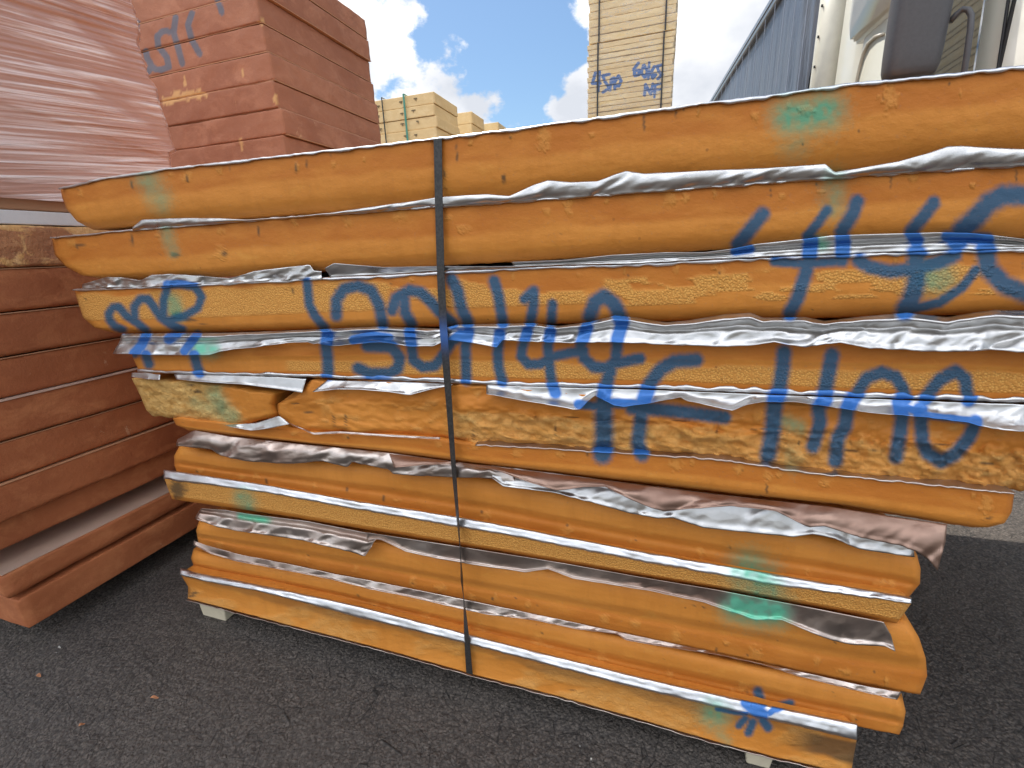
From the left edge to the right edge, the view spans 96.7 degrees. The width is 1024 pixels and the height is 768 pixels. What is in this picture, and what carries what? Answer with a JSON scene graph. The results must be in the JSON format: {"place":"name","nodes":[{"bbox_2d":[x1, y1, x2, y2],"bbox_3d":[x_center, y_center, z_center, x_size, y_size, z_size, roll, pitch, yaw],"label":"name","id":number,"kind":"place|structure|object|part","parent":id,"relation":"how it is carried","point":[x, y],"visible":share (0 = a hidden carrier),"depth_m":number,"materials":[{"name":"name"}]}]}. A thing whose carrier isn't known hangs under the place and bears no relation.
{"place":"outdoors","nodes":[
{"label":"outdoors","id":0,"kind":"place"},
{"bbox_2d":[170,135,331,166],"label":"foam board","id":1,"kind":"object","parent":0,"point":[267,147],"visible":0.32,"depth_m":2.54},
{"bbox_2d":[169,108,378,150],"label":"foam board","id":2,"kind":"object","parent":1,"relation":"on","point":[265,124],"visible":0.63,"depth_m":2.55,"materials":[{"name":"brown plastic"}]},
{"bbox_2d":[160,81,380,143],"bbox_3d":[-1.656,-1.673,2.994,1.209,0.127,0.969,3,17,18],"label":"foam board","id":3,"kind":"object","parent":2,"relation":"on","point":[259,97],"visible":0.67,"depth_m":2.53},
{"bbox_2d":[150,52,378,124],"bbox_3d":[-1.661,-1.800,2.965,1.210,0.127,0.969,3,17,18],"label":"foam board","id":4,"kind":"object","parent":3,"relation":"on","point":[251,70],"visible":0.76,"depth_m":2.51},
{"bbox_2d":[141,24,375,103],"bbox_3d":[-1.680,-1.923,2.932,1.209,0.125,0.962,3,17,18],"label":"foam board","id":5,"kind":"object","parent":4,"relation":"on","point":[245,42],"visible":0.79,"depth_m":2.48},
{"bbox_2d":[139,0,371,82],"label":"foam board","id":6,"kind":"object","parent":5,"relation":"on","point":[207,21],"visible":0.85,"depth_m":2.44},
{"bbox_2d":[131,0,370,61],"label":"foam board","id":7,"kind":"object","parent":6,"relation":"on","point":[316,18],"visible":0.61,"depth_m":2.54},
{"bbox_2d":[309,0,367,39],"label":"foam board","id":8,"kind":"object","parent":7,"relation":"on","point":[345,15],"visible":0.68,"depth_m":2.87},
{"bbox_2d":[458,124,483,134],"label":"foam board","id":9,"kind":"object","parent":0,"point":[467,129],"visible":0.18,"depth_m":6.77,"materials":[{"name":"beige plastic"}]},
{"bbox_2d":[456,111,483,130],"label":"foam board","id":10,"kind":"object","parent":9,"relation":"on","point":[470,117],"visible":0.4,"depth_m":6.74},
{"bbox_2d":[484,122,506,131],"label":"foam board","id":11,"kind":"object","parent":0,"point":[495,126],"visible":0.15,"depth_m":8.55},
{"bbox_2d":[0,489,1023,767],"bbox_3d":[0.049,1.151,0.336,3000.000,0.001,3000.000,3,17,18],"label":"ground","id":12,"kind":"structure","parent":0,"point":[236,691],"depth_m":1.29,"materials":[{"name":"grey asphalt"}]},
{"bbox_2d":[199,604,233,620],"bbox_3d":[-1.032,0.780,1.657,0.120,0.060,0.128,3,17,18],"label":"support block","id":13,"kind":"object","parent":12,"relation":"on","point":[221,614],"depth_m":1.60,"materials":[{"name":"plastic"}]},
{"bbox_2d":[745,752,772,767],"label":"support block","id":14,"kind":"object","parent":12,"relation":"on","point":[761,761],"depth_m":1.08,"materials":[{"name":"plastic"}]},
{"bbox_2d":[180,565,856,767],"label":"insulation board","id":15,"kind":"object","parent":14,"relation":"on","point":[791,734],"visible":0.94,"depth_m":1.18,"materials":[{"name":"orange plastic"}]},
{"bbox_2d":[191,541,905,734],"bbox_3d":[0.072,0.435,1.961,2.101,0.184,1.588,3,17,18],"label":"insulation board","id":16,"kind":"object","parent":15,"relation":"on","point":[874,707],"visible":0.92,"depth_m":1.14,"materials":[{"name":"orange plastic"}]},
{"bbox_2d":[195,507,926,694],"bbox_3d":[0.105,0.293,1.893,2.032,0.214,1.595,3,17,18],"label":"insulation board","id":17,"kind":"object","parent":16,"relation":"on","point":[843,645],"visible":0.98,"depth_m":1.10,"materials":[{"name":"orange plastic"}]},
{"bbox_2d":[164,470,910,622],"bbox_3d":[0.042,0.166,1.871,2.009,0.128,1.558,3,17,18],"label":"insulation board","id":18,"kind":"object","parent":17,"relation":"on","point":[889,604],"visible":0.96,"depth_m":1.09,"materials":[{"name":"orange plastic"}]},
{"bbox_2d":[174,430,946,596],"bbox_3d":[0.063,0.067,1.833,2.007,0.226,1.618,3,17,18],"label":"insulation board","id":19,"kind":"object","parent":18,"relation":"on","point":[829,541],"visible":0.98,"depth_m":1.02,"materials":[{"name":"orange plastic"}]},
{"bbox_2d":[173,416,1015,526],"bbox_3d":[0.143,-0.041,1.770,1.989,0.127,1.574,3,17,18],"label":"insulation board","id":20,"kind":"object","parent":19,"relation":"on","point":[954,502],"visible":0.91,"depth_m":0.92,"materials":[{"name":"orange plastic"}]},
{"bbox_2d":[131,373,1023,490],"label":"insulation board","id":21,"kind":"object","parent":20,"relation":"on","point":[975,442],"visible":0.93,"depth_m":0.92,"materials":[{"name":"orange plastic"}]},
{"bbox_2d":[113,310,1023,402],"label":"insulation board","id":22,"kind":"object","parent":21,"relation":"on","point":[977,356],"visible":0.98,"depth_m":0.87,"materials":[{"name":"orange plastic"}]},
{"bbox_2d":[73,232,1023,332],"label":"insulation board","id":23,"kind":"object","parent":22,"relation":"on","point":[862,275],"visible":0.97,"depth_m":0.87,"materials":[{"name":"orange plastic"}]},
{"bbox_2d":[50,146,1023,279],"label":"insulation board","id":24,"kind":"object","parent":23,"relation":"on","point":[963,189],"visible":0.95,"depth_m":0.84,"materials":[{"name":"orange plastic"}]},
{"bbox_2d":[58,65,1023,230],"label":"insulation board","id":25,"kind":"object","parent":24,"relation":"on","point":[842,127],"visible":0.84,"depth_m":0.80,"materials":[{"name":"orange plastic"}]},
{"bbox_2d":[434,138,472,674],"bbox_3d":[0.107,-0.056,1.780,0.045,1.340,1.583,3,17,18],"label":"packing strap","id":26,"kind":"object","parent":25,"relation":"attached to","point":[438,181],"visible":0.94,"depth_m":0.99,"materials":[{"name":"black plastic"}]},
{"bbox_2d":[709,0,1023,101],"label":"truck","id":27,"kind":"object","parent":12,"relation":"on","point":[792,45],"visible":0.2,"depth_m":3.48,"materials":[{"name":"metal"}]},
{"bbox_3d":[2.462,-1.983,2.649,0.008,0.960,1.004,3,17,18],"label":"window","id":28,"kind":"part","parent":27,"relation":"part of","materials":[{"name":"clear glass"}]},
{"bbox_3d":[-2.042,0.744,1.887,0.850,0.084,0.120,3,17,18],"label":"support block","id":29,"kind":"object","parent":12,"relation":"on","visible":0},
{"bbox_2d":[0,502,219,627],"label":"foam board","id":30,"kind":"object","parent":29,"relation":"on","point":[35,604],"visible":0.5,"depth_m":1.66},
{"bbox_2d":[0,470,186,597],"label":"foam board","id":31,"kind":"object","parent":30,"relation":"on","point":[28,562],"visible":0.45,"depth_m":1.64,"materials":[{"name":"brown plastic"}]},
{"bbox_2d":[0,448,177,549],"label":"foam board","id":32,"kind":"object","parent":31,"relation":"on","point":[21,527],"visible":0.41,"depth_m":1.62,"materials":[{"name":"brown plastic"}]},
{"bbox_2d":[0,420,191,522],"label":"foam board","id":33,"kind":"object","parent":32,"relation":"on","point":[26,492],"visible":0.48,"depth_m":1.60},
{"bbox_2d":[0,400,172,481],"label":"foam board","id":34,"kind":"object","parent":33,"relation":"on","point":[27,453],"visible":0.42,"depth_m":1.57,"materials":[{"name":"brown plastic"}]},
{"bbox_2d":[0,367,151,441],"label":"foam board","id":35,"kind":"object","parent":34,"relation":"on","point":[28,412],"visible":0.44,"depth_m":1.54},
{"bbox_2d":[0,332,200,398],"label":"foam board","id":36,"kind":"object","parent":35,"relation":"on","point":[21,373],"visible":0.34,"depth_m":1.53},
{"bbox_2d":[0,304,137,356],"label":"foam board","id":37,"kind":"object","parent":36,"relation":"on","point":[28,330],"visible":0.39,"depth_m":1.48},
{"bbox_2d":[0,266,100,311],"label":"foam board","id":38,"kind":"object","parent":37,"relation":"on","point":[31,288],"visible":0.33,"depth_m":1.46,"materials":[{"name":"brown plastic"}]},
{"bbox_2d":[0,225,111,268],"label":"foam board","id":39,"kind":"object","parent":38,"relation":"on","point":[25,246],"visible":0.27,"depth_m":1.44,"materials":[{"name":"brown plastic"}]},
{"bbox_2d":[0,209,86,226],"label":"foam board","id":40,"kind":"object","parent":39,"relation":"on","point":[30,218],"visible":0.24,"depth_m":1.45,"materials":[{"name":"grey plastic"}]},
{"bbox_2d":[0,0,175,212],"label":"wrapped bundle","id":41,"kind":"object","parent":40,"relation":"on","point":[79,100],"visible":0.78,"depth_m":1.50,"materials":[{"name":"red plastic"}]},
{"bbox_2d":[338,0,768,128],"label":"sky","id":42,"kind":"structure","parent":0,"point":[513,64],"materials":[{"name":"blue"}]},
{"bbox_2d":[587,30,675,117],"bbox_3d":[1.606,-3.893,6.066,1.029,0.805,1.242,3,17,18],"label":"panel bundle","id":43,"kind":"object","parent":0,"point":[635,74],"visible":0.91,"depth_m":5.51,"materials":[{"name":"beige wood"}]},
{"bbox_2d":[588,0,677,59],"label":"panel bundle","id":44,"kind":"object","parent":43,"relation":"on","point":[613,20],"visible":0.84,"depth_m":5.36,"materials":[{"name":"beige wood"}]},
{"bbox_3d":[-1.294,-0.629,6.526,1.100,0.060,0.444,3,17,18],"label":"pallet","id":45,"kind":"object","parent":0,"visible":0},
{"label":"foam board","id":46,"kind":"object","parent":45,"relation":"on","visible":0},
{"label":"foam board","id":47,"kind":"object","parent":46,"relation":"on","visible":0},
{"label":"foam board","id":48,"kind":"object","parent":47,"relation":"on","visible":0},
{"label":"foam board","id":49,"kind":"object","parent":48,"relation":"on","visible":0},
{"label":"foam board","id":50,"kind":"object","parent":49,"relation":"on","visible":0},
{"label":"foam board","id":51,"kind":"object","parent":50,"relation":"on","visible":0},
{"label":"foam board","id":52,"kind":"object","parent":51,"relation":"on","visible":0},
{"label":"foam board","id":53,"kind":"object","parent":52,"relation":"on","visible":0},
{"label":"foam board","id":54,"kind":"object","parent":53,"relation":"on","visible":0},
{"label":"foam board","id":55,"kind":"object","parent":54,"relation":"on","visible":0},
{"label":"foam board","id":56,"kind":"object","parent":55,"relation":"on","visible":0},
{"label":"foam board","id":57,"kind":"object","parent":56,"relation":"on","visible":0},
{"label":"foam board","id":58,"kind":"object","parent":57,"relation":"on","visible":0},
{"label":"foam board","id":59,"kind":"object","parent":58,"relation":"on","visible":0},
{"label":"foam board","id":60,"kind":"object","parent":59,"relation":"on","visible":0},
{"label":"foam board","id":61,"kind":"object","parent":60,"relation":"on","visible":0},
{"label":"foam board","id":62,"kind":"object","parent":61,"relation":"on","visible":0},
{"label":"foam board","id":63,"kind":"object","parent":62,"relation":"on","visible":0},
{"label":"foam board","id":64,"kind":"object","parent":63,"relation":"on","visible":0},
{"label":"foam board","id":65,"kind":"object","parent":64,"relation":"on","visible":0},
{"bbox_2d":[381,127,451,143],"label":"foam board","id":66,"kind":"object","parent":65,"relation":"on","point":[427,133],"visible":0.28,"depth_m":5.43,"materials":[{"name":"beige plastic"}]},
{"bbox_2d":[379,115,459,135],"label":"foam board","id":67,"kind":"object","parent":66,"relation":"on","point":[426,123],"visible":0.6,"depth_m":5.43,"materials":[{"name":"beige plastic"}]},
{"bbox_2d":[378,104,457,126],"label":"foam board","id":68,"kind":"object","parent":67,"relation":"on","point":[421,111],"visible":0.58,"depth_m":5.39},
{"bbox_2d":[375,91,457,116],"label":"foam board","id":69,"kind":"object","parent":68,"relation":"on","point":[433,97],"visible":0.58,"depth_m":5.36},
{"bbox_2d":[381,97,386,142],"bbox_3d":[-1.375,-2.072,6.112,0.012,2.945,0.704,3,17,18],"label":"packing strap","id":70,"kind":"object","parent":69,"relation":"attached to","point":[383,118],"visible":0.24,"depth_m":5.45,"materials":[{"name":"black plastic"}]},
{"bbox_2d":[402,94,408,140],"bbox_3d":[-1.097,-2.057,6.023,0.022,2.945,0.704,3,17,18],"label":"packing strap","id":71,"kind":"object","parent":69,"relation":"attached to","point":[403,95],"visible":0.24,"depth_m":5.36,"materials":[{"name":"green plastic"}]}
]}

